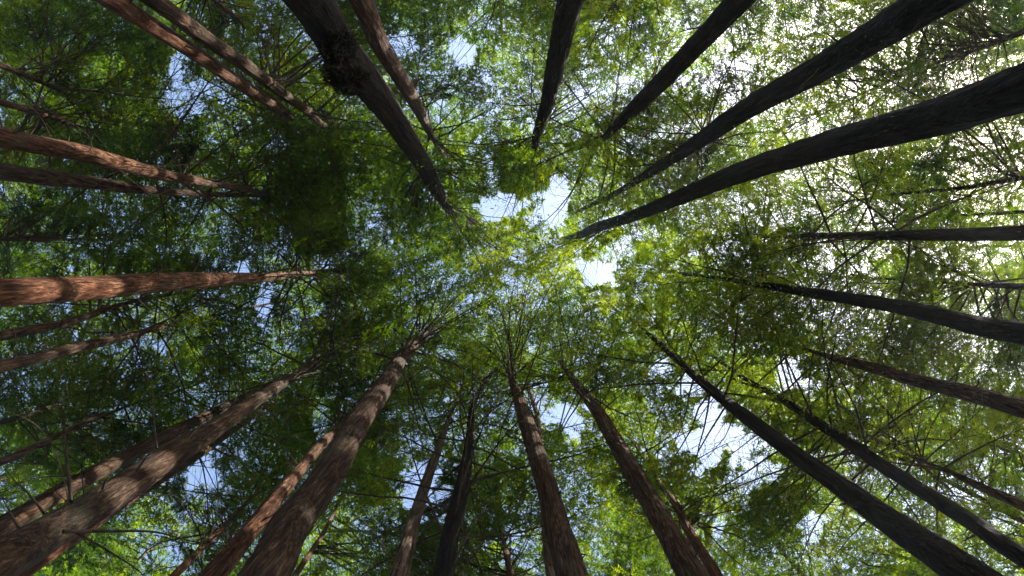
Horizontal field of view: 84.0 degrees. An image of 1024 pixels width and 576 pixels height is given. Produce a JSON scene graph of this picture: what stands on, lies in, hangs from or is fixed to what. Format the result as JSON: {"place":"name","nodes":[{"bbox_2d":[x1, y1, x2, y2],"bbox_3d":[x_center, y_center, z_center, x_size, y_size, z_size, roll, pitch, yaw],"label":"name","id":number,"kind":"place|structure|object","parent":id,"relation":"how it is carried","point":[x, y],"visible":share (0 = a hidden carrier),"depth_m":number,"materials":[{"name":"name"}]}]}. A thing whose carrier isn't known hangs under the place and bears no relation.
{"place":"outdoors","nodes":[
{"label":"outdoors","id":0,"kind":"place"},
{"bbox_2d":[0,0,1023,575],"label":"sky","id":1,"kind":"structure","parent":0,"point":[606,270],"materials":[{"name":"white"}]},
{"bbox_3d":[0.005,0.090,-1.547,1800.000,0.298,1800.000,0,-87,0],"label":"ground","id":2,"kind":"structure","parent":0,"visible":0},
{"bbox_2d":[0,245,37,350],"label":"redwood tree","id":3,"kind":"object","parent":2,"relation":"on","point":[8,276],"depth_m":35.75,"materials":[{"name":"green plant"}]},
{"bbox_2d":[0,86,83,248],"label":"redwood tree","id":4,"kind":"object","parent":2,"relation":"on","point":[11,191],"visible":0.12,"depth_m":30.83,"materials":[{"name":"green plant"}]},
{"bbox_2d":[0,0,87,66],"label":"redwood tree","id":5,"kind":"object","parent":2,"relation":"on","point":[26,5],"visible":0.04,"depth_m":33.90,"materials":[{"name":"green plant"}]},
{"bbox_2d":[0,192,131,379],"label":"redwood tree","id":6,"kind":"object","parent":2,"relation":"on","point":[24,265],"visible":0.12,"depth_m":28.66,"materials":[{"name":"green plant"}]},
{"bbox_2d":[0,499,140,575],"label":"redwood tree","id":7,"kind":"object","parent":2,"relation":"on","point":[61,559],"visible":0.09,"depth_m":34.27,"materials":[{"name":"green plant"}]},
{"bbox_2d":[0,384,162,519],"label":"redwood tree","id":8,"kind":"object","parent":2,"relation":"on","point":[19,500],"visible":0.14,"depth_m":26.86,"materials":[{"name":"green plant"}]},
{"bbox_2d":[0,0,187,155],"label":"redwood tree","id":9,"kind":"object","parent":2,"relation":"on","point":[98,65],"visible":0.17,"depth_m":25.08,"materials":[{"name":"green plant"}]},
{"bbox_2d":[0,274,228,504],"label":"redwood tree","id":10,"kind":"object","parent":2,"relation":"on","point":[39,412],"visible":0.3,"depth_m":22.40,"materials":[{"name":"green plant"}]},
{"bbox_2d":[0,0,265,234],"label":"redwood tree","id":11,"kind":"object","parent":2,"relation":"on","point":[36,25],"visible":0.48,"depth_m":18.66,"materials":[{"name":"green plant"}]},
{"bbox_2d":[32,470,234,575],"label":"redwood tree","id":12,"kind":"object","parent":2,"relation":"on","point":[118,548],"visible":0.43,"depth_m":32.67,"materials":[{"name":"green plant"}]},
{"bbox_2d":[0,137,272,340],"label":"redwood tree","id":13,"kind":"object","parent":2,"relation":"on","point":[29,221],"visible":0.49,"depth_m":23.94,"materials":[{"name":"green plant"}]},
{"bbox_2d":[0,3,289,273],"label":"redwood tree","id":14,"kind":"object","parent":2,"relation":"on","point":[89,105],"visible":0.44,"depth_m":19.06,"materials":[{"name":"green plant"}]},
{"bbox_2d":[68,0,225,80],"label":"redwood tree","id":15,"kind":"object","parent":2,"relation":"on","point":[164,20],"visible":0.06,"depth_m":29.24,"materials":[{"name":"green plant"}]},
{"bbox_2d":[0,272,294,575],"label":"redwood tree","id":16,"kind":"object","parent":2,"relation":"on","point":[92,456],"visible":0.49,"depth_m":19.91,"materials":[{"name":"green plant"}]},
{"bbox_2d":[0,177,318,440],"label":"redwood tree","id":17,"kind":"object","parent":2,"relation":"on","point":[29,330],"visible":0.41,"depth_m":19.66,"materials":[{"name":"green plant"}]},
{"bbox_2d":[0,182,321,456],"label":"redwood tree","id":18,"kind":"object","parent":2,"relation":"on","point":[24,360],"visible":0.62,"depth_m":19.44,"materials":[{"name":"green plant"}]},
{"bbox_2d":[84,547,242,575],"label":"redwood tree","id":19,"kind":"object","parent":2,"relation":"on","point":[125,564],"visible":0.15,"depth_m":31.78,"materials":[{"name":"green plant"}]},
{"bbox_2d":[0,287,338,575],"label":"redwood tree","id":20,"kind":"object","parent":2,"relation":"on","point":[50,498],"visible":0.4,"depth_m":21.19,"materials":[{"name":"green plant"}]},
{"bbox_2d":[19,332,346,575],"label":"redwood tree","id":21,"kind":"object","parent":2,"relation":"on","point":[46,561],"visible":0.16,"depth_m":22.76,"materials":[{"name":"green plant"}]},
{"bbox_2d":[0,74,369,320],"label":"redwood tree","id":22,"kind":"object","parent":2,"relation":"on","point":[13,172],"visible":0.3,"depth_m":19.04,"materials":[{"name":"green plant"}]},
{"bbox_2d":[0,59,411,309],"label":"redwood tree","id":23,"kind":"object","parent":2,"relation":"on","point":[102,160],"visible":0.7,"depth_m":17.31,"materials":[{"name":"green plant"}]},
{"bbox_2d":[0,160,436,379],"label":"redwood tree","id":24,"kind":"object","parent":2,"relation":"on","point":[18,291],"visible":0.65,"depth_m":22.08,"materials":[{"name":"green plant"}]},
{"bbox_2d":[0,228,444,575],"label":"redwood tree","id":25,"kind":"object","parent":2,"relation":"on","point":[27,546],"visible":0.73,"depth_m":12.81,"materials":[{"name":"green plant"}]},
{"bbox_2d":[95,384,377,575],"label":"redwood tree","id":26,"kind":"object","parent":2,"relation":"on","point":[240,514],"visible":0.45,"depth_m":21.06,"materials":[{"name":"green plant"}]},
{"bbox_2d":[94,0,433,250],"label":"redwood tree","id":27,"kind":"object","parent":2,"relation":"on","point":[136,15],"visible":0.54,"depth_m":19.81,"materials":[{"name":"green plant"}]},
{"bbox_2d":[120,0,411,148],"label":"redwood tree","id":28,"kind":"object","parent":2,"relation":"on","point":[227,7],"visible":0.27,"depth_m":22.64,"materials":[{"name":"green plant"}]},
{"bbox_2d":[139,0,465,236],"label":"redwood tree","id":29,"kind":"object","parent":2,"relation":"on","point":[179,18],"visible":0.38,"depth_m":20.02,"materials":[{"name":"green plant"}]},
{"bbox_2d":[171,497,439,575],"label":"redwood tree","id":30,"kind":"object","parent":2,"relation":"on","point":[311,542],"visible":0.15,"depth_m":31.51,"materials":[{"name":"green plant"}]},
{"bbox_2d":[188,302,460,575],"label":"redwood tree","id":31,"kind":"object","parent":2,"relation":"on","point":[249,531],"visible":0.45,"depth_m":21.05,"materials":[{"name":"green plant"}]},
{"bbox_2d":[263,392,448,575],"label":"redwood tree","id":32,"kind":"object","parent":2,"relation":"on","point":[297,571],"visible":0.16,"depth_m":23.89,"materials":[{"name":"green plant"}]},
{"bbox_2d":[237,235,529,575],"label":"redwood tree","id":33,"kind":"object","parent":2,"relation":"on","point":[298,514],"visible":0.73,"depth_m":23.00,"materials":[{"name":"green plant"}]},
{"bbox_2d":[355,0,426,53],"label":"redwood tree","id":34,"kind":"object","parent":2,"relation":"on","point":[395,22],"visible":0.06,"depth_m":32.61,"materials":[{"name":"green plant"}]},
{"bbox_2d":[282,0,563,323],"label":"redwood tree","id":35,"kind":"object","parent":2,"relation":"on","point":[349,66],"visible":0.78,"depth_m":22.94,"materials":[{"name":"green plant"}]},
{"bbox_2d":[341,0,541,240],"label":"redwood tree","id":36,"kind":"object","parent":2,"relation":"on","point":[371,24],"visible":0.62,"depth_m":24.16,"materials":[{"name":"green plant"}]},
{"bbox_2d":[363,313,556,575],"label":"redwood tree","id":37,"kind":"object","parent":2,"relation":"on","point":[404,557],"visible":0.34,"depth_m":24.98,"materials":[{"name":"green plant"}]},
{"bbox_2d":[278,321,645,575],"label":"redwood tree","id":38,"kind":"object","parent":2,"relation":"on","point":[449,557],"visible":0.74,"depth_m":18.77,"materials":[{"name":"green plant"}]},
{"bbox_2d":[376,0,555,90],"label":"redwood tree","id":39,"kind":"object","parent":2,"relation":"on","point":[501,13],"visible":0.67,"depth_m":27.54,"materials":[{"name":"green plant"}]},
{"bbox_2d":[340,420,615,575],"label":"redwood tree","id":40,"kind":"object","parent":2,"relation":"on","point":[510,568],"visible":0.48,"depth_m":21.77,"materials":[{"name":"green plant"}]},
{"bbox_2d":[455,521,540,575],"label":"redwood tree","id":41,"kind":"object","parent":2,"relation":"on","point":[502,565],"visible":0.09,"depth_m":36.58,"materials":[{"name":"green plant"}]},
{"bbox_2d":[413,223,631,575],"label":"redwood tree","id":42,"kind":"object","parent":2,"relation":"on","point":[566,555],"visible":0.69,"depth_m":25.87,"materials":[{"name":"green plant"}]},
{"bbox_2d":[417,0,637,273],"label":"redwood tree","id":43,"kind":"object","parent":2,"relation":"on","point":[565,20],"visible":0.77,"depth_m":25.00,"materials":[{"name":"green plant"}]},
{"bbox_2d":[474,348,628,575],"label":"redwood tree","id":44,"kind":"object","parent":2,"relation":"on","point":[549,569],"visible":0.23,"depth_m":26.45,"materials":[{"name":"green plant"}]},
{"bbox_2d":[484,257,709,575],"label":"redwood tree","id":45,"kind":"object","parent":2,"relation":"on","point":[681,555],"visible":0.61,"depth_m":25.57,"materials":[{"name":"green plant"}]},
{"bbox_2d":[539,466,701,575],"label":"redwood tree","id":46,"kind":"object","parent":2,"relation":"on","point":[617,567],"visible":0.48,"depth_m":28.67,"materials":[{"name":"green plant"}]},
{"bbox_2d":[474,0,778,263],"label":"redwood tree","id":47,"kind":"object","parent":2,"relation":"on","point":[724,16],"visible":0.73,"depth_m":23.60,"materials":[{"name":"green plant"}]},
{"bbox_2d":[608,544,674,575],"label":"redwood tree","id":48,"kind":"object","parent":2,"relation":"on","point":[668,568],"visible":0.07,"depth_m":36.49,"materials":[{"name":"green plant"}]},
{"bbox_2d":[603,0,691,23],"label":"redwood tree","id":49,"kind":"object","parent":2,"relation":"on","point":[671,2],"visible":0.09,"depth_m":32.10,"materials":[{"name":"green plant"}]},
{"bbox_2d":[503,0,806,103],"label":"redwood tree","id":50,"kind":"object","parent":2,"relation":"on","point":[588,17],"visible":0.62,"depth_m":26.48,"materials":[{"name":"green plant"}]},
{"bbox_2d":[555,346,806,575],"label":"redwood tree","id":51,"kind":"object","parent":2,"relation":"on","point":[679,511],"visible":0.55,"depth_m":20.34,"materials":[{"name":"green plant"}]},
{"bbox_2d":[669,514,832,575],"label":"redwood tree","id":52,"kind":"object","parent":2,"relation":"on","point":[734,574],"visible":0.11,"depth_m":34.08,"materials":[{"name":"green plant"}]},
{"bbox_2d":[501,62,1023,306],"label":"redwood tree","id":53,"kind":"object","parent":2,"relation":"on","point":[995,96],"visible":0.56,"depth_m":11.01,"materials":[{"name":"green plant"}]},
{"bbox_2d":[538,250,1003,575],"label":"redwood tree","id":54,"kind":"object","parent":2,"relation":"on","point":[937,554],"visible":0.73,"depth_m":19.71,"materials":[{"name":"green plant"}]},
{"bbox_2d":[560,0,1008,254],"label":"redwood tree","id":55,"kind":"object","parent":2,"relation":"on","point":[893,23],"visible":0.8,"depth_m":19.77,"materials":[{"name":"green plant"}]},
{"bbox_2d":[647,0,943,141],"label":"redwood tree","id":56,"kind":"object","parent":2,"relation":"on","point":[706,11],"visible":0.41,"depth_m":28.87,"materials":[{"name":"green plant"}]},
{"bbox_2d":[608,169,1023,385],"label":"redwood tree","id":57,"kind":"object","parent":2,"relation":"on","point":[1010,331],"visible":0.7,"depth_m":21.38,"materials":[{"name":"green plant"}]},
{"bbox_2d":[630,230,1023,466],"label":"redwood tree","id":58,"kind":"object","parent":2,"relation":"on","point":[976,395],"visible":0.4,"depth_m":19.28,"materials":[{"name":"green plant"}]},
{"bbox_2d":[637,67,1023,412],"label":"redwood tree","id":59,"kind":"object","parent":2,"relation":"on","point":[1002,233],"visible":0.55,"depth_m":18.48,"materials":[{"name":"green plant"}]},
{"bbox_2d":[660,258,1023,575],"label":"redwood tree","id":60,"kind":"object","parent":2,"relation":"on","point":[995,539],"visible":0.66,"depth_m":18.01,"materials":[{"name":"green plant"}]},
{"bbox_2d":[674,0,1023,215],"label":"redwood tree","id":61,"kind":"object","parent":2,"relation":"on","point":[996,38],"visible":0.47,"depth_m":21.77,"materials":[{"name":"green plant"}]},
{"bbox_2d":[690,445,1014,575],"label":"redwood tree","id":62,"kind":"object","parent":2,"relation":"on","point":[833,567],"visible":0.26,"depth_m":29.10,"materials":[{"name":"green plant"}]},
{"bbox_2d":[709,0,1023,326],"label":"redwood tree","id":63,"kind":"object","parent":2,"relation":"on","point":[941,183],"visible":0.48,"depth_m":21.29,"materials":[{"name":"green plant"}]},
{"bbox_2d":[726,319,1023,575],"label":"redwood tree","id":64,"kind":"object","parent":2,"relation":"on","point":[852,427],"visible":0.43,"depth_m":18.82,"materials":[{"name":"green plant"}]},
{"bbox_2d":[742,420,1023,575],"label":"redwood tree","id":65,"kind":"object","parent":2,"relation":"on","point":[896,569],"visible":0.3,"depth_m":24.50,"materials":[{"name":"green plant"}]},
{"bbox_2d":[769,150,1023,445],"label":"redwood tree","id":66,"kind":"object","parent":2,"relation":"on","point":[930,333],"visible":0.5,"depth_m":19.62,"materials":[{"name":"green plant"}]},
{"bbox_2d":[787,362,1023,575],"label":"redwood tree","id":67,"kind":"object","parent":2,"relation":"on","point":[1005,461],"visible":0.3,"depth_m":22.28,"materials":[{"name":"green plant"}]},
{"bbox_2d":[814,132,1023,277],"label":"redwood tree","id":68,"kind":"object","parent":2,"relation":"on","point":[855,215],"visible":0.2,"depth_m":25.88,"materials":[{"name":"green plant"}]},
{"bbox_2d":[818,0,1023,105],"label":"redwood tree","id":69,"kind":"object","parent":2,"relation":"on","point":[888,48],"visible":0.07,"depth_m":34.44,"materials":[{"name":"green plant"}]},
{"bbox_2d":[827,486,1023,575],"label":"redwood tree","id":70,"kind":"object","parent":2,"relation":"on","point":[940,524],"visible":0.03,"depth_m":30.23,"materials":[{"name":"green plant"}]},
{"bbox_2d":[838,32,1023,245],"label":"redwood tree","id":71,"kind":"object","parent":2,"relation":"on","point":[999,126],"visible":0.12,"depth_m":25.09,"materials":[{"name":"green plant"}]},
{"bbox_2d":[848,339,1023,563],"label":"redwood tree","id":72,"kind":"object","parent":2,"relation":"on","point":[984,423],"visible":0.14,"depth_m":27.30,"materials":[{"name":"green plant"}]},
{"bbox_2d":[873,183,1023,394],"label":"redwood tree","id":73,"kind":"object","parent":2,"relation":"on","point":[1003,275],"visible":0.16,"depth_m":26.24,"materials":[{"name":"green plant"}]},
{"bbox_2d":[911,0,1023,87],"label":"redwood tree","id":74,"kind":"object","parent":2,"relation":"on","point":[1012,43],"visible":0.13,"depth_m":30.44,"materials":[{"name":"green plant"}]},
{"bbox_2d":[929,442,1023,575],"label":"redwood tree","id":75,"kind":"object","parent":2,"relation":"on","point":[989,520],"visible":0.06,"depth_m":35.30,"materials":[{"name":"green plant"}]},
{"bbox_2d":[946,203,1023,281],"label":"redwood tree","id":76,"kind":"object","parent":2,"relation":"on","point":[1016,255],"visible":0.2,"depth_m":33.37,"materials":[{"name":"green plant"}]},
{"bbox_2d":[981,0,1023,56],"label":"redwood tree","id":77,"kind":"object","parent":2,"relation":"on","point":[1004,6],"visible":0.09,"depth_m":34.28,"materials":[{"name":"green plant"}]},
{"bbox_2d":[996,249,1023,282],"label":"redwood tree","id":78,"kind":"object","parent":2,"relation":"on","point":[1006,258],"visible":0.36,"depth_m":37.34,"materials":[{"name":"green plant"}]}
]}

